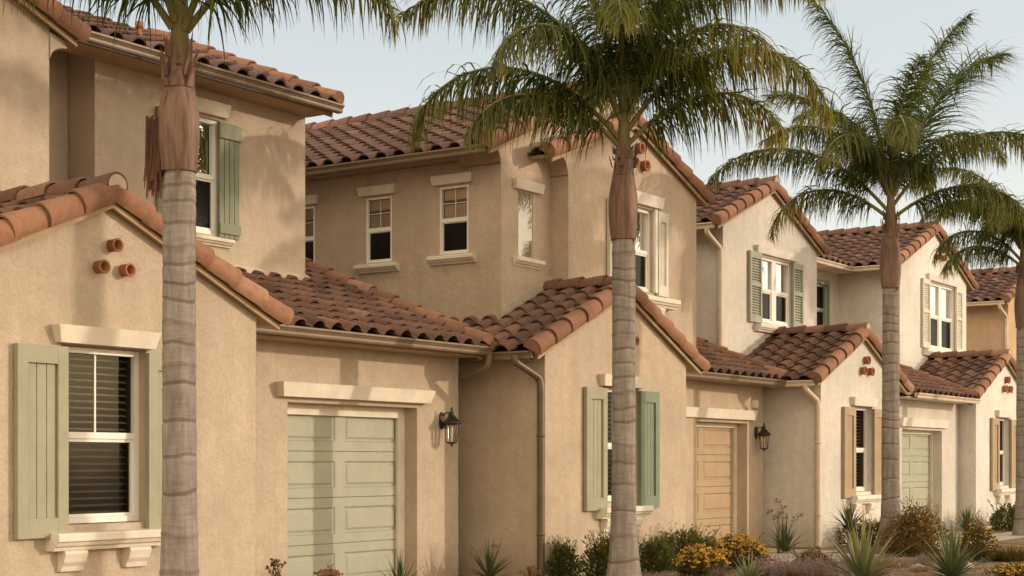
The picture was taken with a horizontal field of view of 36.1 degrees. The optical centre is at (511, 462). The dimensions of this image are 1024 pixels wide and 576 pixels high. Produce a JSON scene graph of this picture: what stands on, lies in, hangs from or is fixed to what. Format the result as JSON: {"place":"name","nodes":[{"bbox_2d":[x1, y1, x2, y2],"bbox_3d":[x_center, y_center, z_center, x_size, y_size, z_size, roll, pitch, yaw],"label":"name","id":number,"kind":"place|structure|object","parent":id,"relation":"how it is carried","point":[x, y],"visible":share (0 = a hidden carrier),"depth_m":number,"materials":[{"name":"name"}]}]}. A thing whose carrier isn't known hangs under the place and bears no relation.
{"place":"outdoors","nodes":[
{"label":"outdoors","id":0,"kind":"place"},
{"bbox_2d":[0,0,494,575],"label":"stucco house","id":1,"kind":"structure","parent":0,"point":[324,396],"depth_m":17.62,"materials":[{"name":"paint"}]},
{"bbox_2d":[14,324,162,571],"bbox_3d":[-3.827,-0.122,14.515,0.548,2.205,2.070,0,0,34],"label":"window","id":2,"kind":"structure","parent":1,"relation":"in","point":[76,409],"depth_m":14.44,"materials":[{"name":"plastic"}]},
{"bbox_2d":[156,96,241,248],"bbox_3d":[-3.869,-3.585,19.337,0.193,1.790,1.424,0,0,34],"label":"window","id":3,"kind":"structure","parent":1,"relation":"in","point":[229,136],"depth_m":19.63,"materials":[{"name":"plastic"}]},
{"bbox_2d":[288,414,394,575],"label":"garage door","id":4,"kind":"structure","parent":1,"relation":"in","point":[341,469],"depth_m":19.23,"materials":[{"name":"metal"}]},
{"bbox_2d":[439,407,461,446],"bbox_3d":[-0.800,-0.457,20.432,0.300,0.517,0.260,0,0,34],"label":"wall lantern","id":5,"kind":"object","parent":1,"relation":"attached to","point":[449,420],"depth_m":20.40,"materials":[{"name":"metal"}]},
{"bbox_2d":[313,564,342,575],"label":"seed plant","id":6,"kind":"object","parent":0,"point":[325,572],"visible":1,"depth_m":17.91,"materials":[{"name":"brown plant"}]},
{"bbox_2d":[374,548,423,575],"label":"yucca plant","id":7,"kind":"object","parent":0,"point":[400,570],"visible":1,"depth_m":18.68,"materials":[{"name":"green plant"}]},
{"bbox_2d":[58,0,1023,269],"label":"sky","id":8,"kind":"structure","parent":0,"point":[372,77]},
{"bbox_2d":[305,81,789,575],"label":"stucco house","id":9,"kind":"structure","parent":0,"point":[512,253],"depth_m":22.91,"materials":[{"name":"paint"}]},
{"bbox_2d":[305,194,319,262],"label":"window","id":10,"kind":"structure","parent":9,"relation":"in","point":[309,199],"depth_m":24.17,"materials":[{"name":"plastic"}]},
{"bbox_2d":[353,183,398,273],"bbox_3d":[-1.939,-3.463,23.444,0.790,1.285,0.388,0,0,34],"label":"window","id":11,"kind":"structure","parent":9,"relation":"in","point":[378,209],"depth_m":23.41,"materials":[{"name":"plastic"}]},
{"bbox_2d":[426,171,476,265],"bbox_3d":[-0.794,-3.492,22.675,0.810,1.285,0.388,0,0,34],"label":"window","id":12,"kind":"structure","parent":9,"relation":"in","point":[454,200],"depth_m":22.63,"materials":[{"name":"plastic"}]},
{"bbox_2d":[513,177,545,269],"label":"window","id":13,"kind":"structure","parent":9,"relation":"in","point":[524,258],"depth_m":22.67,"materials":[{"name":"mirror"}]},
{"bbox_2d":[584,374,659,531],"bbox_3d":[1.467,-0.122,22.403,0.548,2.205,2.070,0,0,34],"label":"window","id":14,"kind":"structure","parent":9,"relation":"in","point":[597,401],"depth_m":21.96,"materials":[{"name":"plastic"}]},
{"bbox_2d":[607,191,680,314],"bbox_3d":[2.024,-3.240,24.727,0.333,2.020,2.080,0,0,34],"label":"window","id":15,"kind":"structure","parent":9,"relation":"in","point":[660,219],"depth_m":25.17,"materials":[{"name":"plastic"}]},
{"bbox_2d":[696,427,732,542],"bbox_3d":[3.265,0.430,27.224,0.020,2.240,2.650,0,0,34],"label":"garage door","id":16,"kind":"structure","parent":9,"relation":"in","point":[714,446],"depth_m":27.66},
{"bbox_2d":[754,423,770,450],"bbox_3d":[4.539,-0.447,28.387,0.300,0.517,0.260,0,0,34],"label":"wall lantern","id":17,"kind":"object","parent":9,"relation":"attached to","point":[763,432],"depth_m":28.35,"materials":[{"name":"metal"}]},
{"bbox_2d":[458,528,1023,575],"bbox_3d":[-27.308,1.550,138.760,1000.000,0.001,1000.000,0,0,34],"label":"ground","id":18,"kind":"structure","parent":0,"point":[908,571],"depth_m":23.54,"materials":[{"name":"soil"}]},
{"bbox_2d":[2,0,414,575],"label":"palm tree","id":19,"kind":"object","parent":18,"relation":"on","point":[172,135],"visible":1,"depth_m":12.84,"materials":[{"name":"plant"}]},
{"bbox_2d":[266,558,286,575],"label":"seed plant","id":20,"kind":"object","parent":18,"relation":"on","point":[274,565],"visible":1,"depth_m":17.51,"materials":[{"name":"brown plant"}]},
{"bbox_2d":[462,531,525,575],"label":"yucca plant","id":21,"kind":"object","parent":18,"relation":"on","point":[490,571],"visible":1,"depth_m":20.32,"materials":[{"name":"green plant"}]},
{"bbox_2d":[517,565,543,575],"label":"seed plant","id":22,"kind":"object","parent":18,"relation":"on","point":[528,568],"visible":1,"depth_m":20.53,"materials":[{"name":"brown plant"}]},
{"bbox_2d":[545,535,583,575],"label":"green shrub","id":23,"kind":"object","parent":18,"relation":"on","point":[561,556],"visible":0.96,"depth_m":20.68,"materials":[{"name":"green plant"}]},
{"bbox_2d":[574,528,609,575],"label":"green shrub","id":24,"kind":"object","parent":18,"relation":"on","point":[600,555],"visible":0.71,"depth_m":20.48,"materials":[{"name":"green plant"}]},
{"bbox_2d":[395,0,847,575],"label":"palm tree","id":25,"kind":"object","parent":18,"relation":"on","point":[643,46],"visible":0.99,"depth_m":18.89,"materials":[{"name":"green plant"}]},
{"bbox_2d":[638,531,679,572],"bbox_3d":[1.980,1.270,22.047,0.768,0.608,0.706,0,0,6],"label":"green shrub","id":26,"kind":"object","parent":18,"relation":"on","point":[657,556],"visible":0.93,"depth_m":21.97,"materials":[{"name":"green plant"}]},
{"bbox_2d":[658,521,722,563],"bbox_3d":[2.482,1.218,23.345,1.411,0.712,1.181,0,0,34],"label":"green shrub","id":27,"kind":"object","parent":18,"relation":"on","point":[694,536],"visible":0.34,"depth_m":23.13,"materials":[{"name":"green plant"}]},
{"bbox_2d":[668,539,730,575],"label":"flower shrub","id":28,"kind":"object","parent":18,"relation":"on","point":[693,559],"visible":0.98,"depth_m":21.04,"materials":[{"name":"yellow plant"}]},
{"bbox_2d":[707,566,729,575],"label":"grass tuft","id":29,"kind":"object","parent":18,"relation":"on","point":[719,573],"visible":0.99,"depth_m":20.63,"materials":[{"name":"brown plant"}]},
{"bbox_2d":[705,529,772,568],"bbox_3d":[3.270,1.272,22.862,0.915,0.604,1.126,0,0,-11],"label":"flower shrub","id":30,"kind":"object","parent":18,"relation":"on","point":[736,544],"visible":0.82,"depth_m":22.64,"materials":[{"name":"yellow plant"}]},
{"bbox_2d":[726,551,770,575],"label":"agave plant","id":31,"kind":"object","parent":18,"relation":"on","point":[751,570],"visible":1,"depth_m":19.65,"materials":[{"name":"green plant"}]},
{"bbox_2d":[737,567,769,575],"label":"grass tuft","id":32,"kind":"object","parent":18,"relation":"on","point":[756,574],"visible":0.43,"depth_m":20.87,"materials":[{"name":"brown plant"}]},
{"bbox_2d":[777,568,803,575],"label":"grass tuft","id":33,"kind":"object","parent":18,"relation":"on","point":[788,574],"visible":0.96,"depth_m":20.09,"materials":[{"name":"brown plant"}]},
{"bbox_2d":[752,552,853,575],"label":"lavender clump","id":34,"kind":"object","parent":18,"relation":"on","point":[798,568],"visible":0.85,"depth_m":20.40,"materials":[{"name":"purple plant"}]},
{"bbox_2d":[788,545,835,568],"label":"flower shrub","id":35,"kind":"object","parent":18,"relation":"on","point":[811,552],"visible":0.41,"depth_m":22.24,"materials":[{"name":"plant"}]},
{"bbox_2d":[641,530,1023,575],"bbox_3d":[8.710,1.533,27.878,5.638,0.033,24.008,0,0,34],"label":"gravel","id":36,"kind":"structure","parent":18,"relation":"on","point":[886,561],"depth_m":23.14,"materials":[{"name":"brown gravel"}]},
{"bbox_2d":[824,497,875,550],"bbox_3d":[5.916,1.082,27.601,0.942,1.048,0.962,0,0,-13],"label":"yucca plant","id":37,"kind":"object","parent":18,"relation":"on","point":[845,518],"visible":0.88,"depth_m":27.54,"materials":[{"name":"green plant"}]},
{"bbox_2d":[835,515,879,546],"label":"olive bush","id":38,"kind":"object","parent":18,"relation":"on","point":[876,526],"visible":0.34,"depth_m":28.73,"materials":[{"name":"green plant"}]},
{"bbox_2d":[833,554,893,563],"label":"lavender clump","id":39,"kind":"object","parent":18,"relation":"on","point":[851,558],"visible":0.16,"depth_m":24.23,"materials":[{"name":"plant"}]},
{"bbox_2d":[705,0,1023,553],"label":"palm tree","id":40,"kind":"object","parent":18,"relation":"on","point":[885,165],"visible":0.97,"depth_m":26.49,"materials":[{"name":"green plant"}]},
{"bbox_2d":[808,513,921,575],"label":"agave plant","id":41,"kind":"object","parent":18,"relation":"on","point":[862,556],"visible":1,"depth_m":19.55,"materials":[{"name":"green plant"}]},
{"bbox_2d":[871,564,890,575],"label":"grass tuft","id":42,"kind":"object","parent":18,"relation":"on","point":[881,571],"visible":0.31,"depth_m":20.80,"materials":[{"name":"brown plant"}]},
{"bbox_2d":[873,554,901,566],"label":"grass tuft","id":43,"kind":"object","parent":18,"relation":"on","point":[888,560],"visible":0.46,"depth_m":23.10,"materials":[{"name":"brown plant"}]},
{"bbox_2d":[872,556,914,568],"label":"grass clump","id":44,"kind":"object","parent":18,"relation":"on","point":[903,564],"visible":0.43,"depth_m":23.04,"materials":[{"name":"brown plant"}]},
{"bbox_2d":[876,494,949,555],"bbox_3d":[6.595,1.046,25.915,1.326,1.055,1.147,0,0,34],"label":"rust bush","id":45,"kind":"object","parent":18,"relation":"on","point":[908,531],"visible":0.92,"depth_m":25.75,"materials":[{"name":"brown plant"}]},
{"bbox_2d":[905,552,934,565],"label":"grass tuft","id":46,"kind":"object","parent":18,"relation":"on","point":[923,559],"visible":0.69,"depth_m":23.61,"materials":[{"name":"brown plant"}]},
{"bbox_2d":[908,561,932,572],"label":"grass tuft","id":47,"kind":"object","parent":18,"relation":"on","point":[917,570],"visible":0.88,"depth_m":22.02,"materials":[{"name":"brown plant"}]},
{"bbox_2d":[903,517,994,575],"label":"agave plant","id":48,"kind":"object","parent":18,"relation":"on","point":[948,562],"visible":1,"depth_m":20.55,"materials":[{"name":"green plant"}]},
{"bbox_2d":[943,505,989,532],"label":"yucca plant","id":49,"kind":"object","parent":18,"relation":"on","point":[964,521],"visible":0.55,"depth_m":33.41,"materials":[{"name":"green plant"}]},
{"bbox_2d":[918,167,1023,535],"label":"palm tree","id":50,"kind":"object","parent":18,"relation":"on","point":[1010,232],"visible":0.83,"depth_m":32.99,"materials":[{"name":"green plant"}]},
{"bbox_2d":[958,511,1000,561],"bbox_3d":[7.257,1.157,24.411,0.658,0.830,0.799,0,0,34],"label":"flower shrub","id":51,"kind":"object","parent":18,"relation":"on","point":[974,533],"visible":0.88,"depth_m":24.32,"materials":[{"name":"plant"}]},
{"bbox_2d":[987,500,1014,530],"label":"green shrub","id":52,"kind":"object","parent":18,"relation":"on","point":[1004,516],"visible":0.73,"depth_m":35.23,"materials":[{"name":"green plant"}]},
{"bbox_2d":[981,561,1023,575],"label":"flower shrub","id":53,"kind":"object","parent":18,"relation":"on","point":[1014,569],"visible":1,"depth_m":20.49,"materials":[{"name":"yellow plant"}]},
{"bbox_2d":[991,543,1023,561],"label":"grass clump","id":54,"kind":"object","parent":18,"relation":"on","point":[1012,555],"visible":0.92,"depth_m":24.33,"materials":[{"name":"green plant"}]},
{"bbox_2d":[743,548,837,558],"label":"driveway","id":55,"kind":"structure","parent":0,"point":[775,553],"depth_m":26.71,"materials":[{"name":"concrete"}]},
{"bbox_2d":[762,519,805,551],"bbox_3d":[4.599,1.206,26.552,1.056,0.681,0.974,0,0,34],"label":"agave plant","id":56,"kind":"object","parent":55,"relation":"on","point":[784,542],"visible":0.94,"depth_m":26.48,"materials":[{"name":"green plant"}]},
{"bbox_2d":[766,498,802,552],"bbox_3d":[4.615,1.086,26.570,0.659,0.971,0.468,0,0,-17],"label":"flower stalk","id":57,"kind":"object","parent":55,"relation":"on","point":[779,513],"visible":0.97,"depth_m":26.56,"materials":[{"name":"brown plant"}]},
{"bbox_2d":[730,553,877,568],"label":"path","id":58,"kind":"structure","parent":0,"point":[829,554],"depth_m":25.38,"materials":[{"name":"concrete"}]},
{"bbox_2d":[696,175,980,547],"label":"stucco house","id":59,"kind":"structure","parent":0,"point":[775,304],"depth_m":29.99,"materials":[{"name":"paint"}]},
{"bbox_2d":[748,244,803,333],"bbox_3d":[5.229,-3.360,31.067,0.238,1.660,2.520,0,0,34],"label":"window","id":60,"kind":"structure","parent":59,"relation":"in","point":[768,279],"depth_m":31.05,"materials":[{"name":"plastic"}]},
{"bbox_2d":[817,279,829,324],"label":"window","id":61,"kind":"structure","parent":59,"relation":"in","point":[821,289],"depth_m":37.09,"materials":[{"name":"white glass"}]},
{"bbox_2d":[842,397,881,513],"bbox_3d":[6.616,-0.122,30.076,0.548,2.205,2.070,0,0,34],"label":"window","id":62,"kind":"structure","parent":59,"relation":"in","point":[854,419],"depth_m":30.18,"materials":[{"name":"plastic"}]},
{"bbox_2d":[902,434,929,521],"bbox_3d":[8.667,0.430,34.107,0.020,2.240,2.500,0,0,34],"label":"garage door","id":63,"kind":"structure","parent":59,"relation":"in","point":[915,447],"depth_m":34.37,"materials":[{"name":"metal"}]},
{"bbox_2d":[817,221,1016,529],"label":"stucco house","id":64,"kind":"structure","parent":0,"point":[932,325],"depth_m":37.62,"materials":[{"name":"paint"}]},
{"bbox_2d":[921,273,963,357],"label":"window","id":65,"kind":"structure","parent":64,"relation":"in","point":[936,300],"depth_m":39.33,"materials":[{"name":"plastic"}]},
{"bbox_2d":[990,410,1015,503],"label":"window","id":66,"kind":"structure","parent":64,"relation":"in","point":[997,425],"depth_m":37.47,"materials":[{"name":"plastic"}]},
{"bbox_2d":[917,531,986,536],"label":"driveway","id":67,"kind":"structure","parent":0,"point":[950,531],"depth_m":33.82,"materials":[{"name":"concrete"}]},
{"bbox_2d":[933,532,1023,548],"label":"path","id":68,"kind":"structure","parent":0,"point":[1005,536],"depth_m":32.11,"materials":[{"name":"concrete"}]},
{"bbox_2d":[966,266,1018,359],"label":"stucco house","id":69,"kind":"structure","parent":0,"point":[990,318],"depth_m":44.45,"materials":[{"name":"paint"}]}
]}

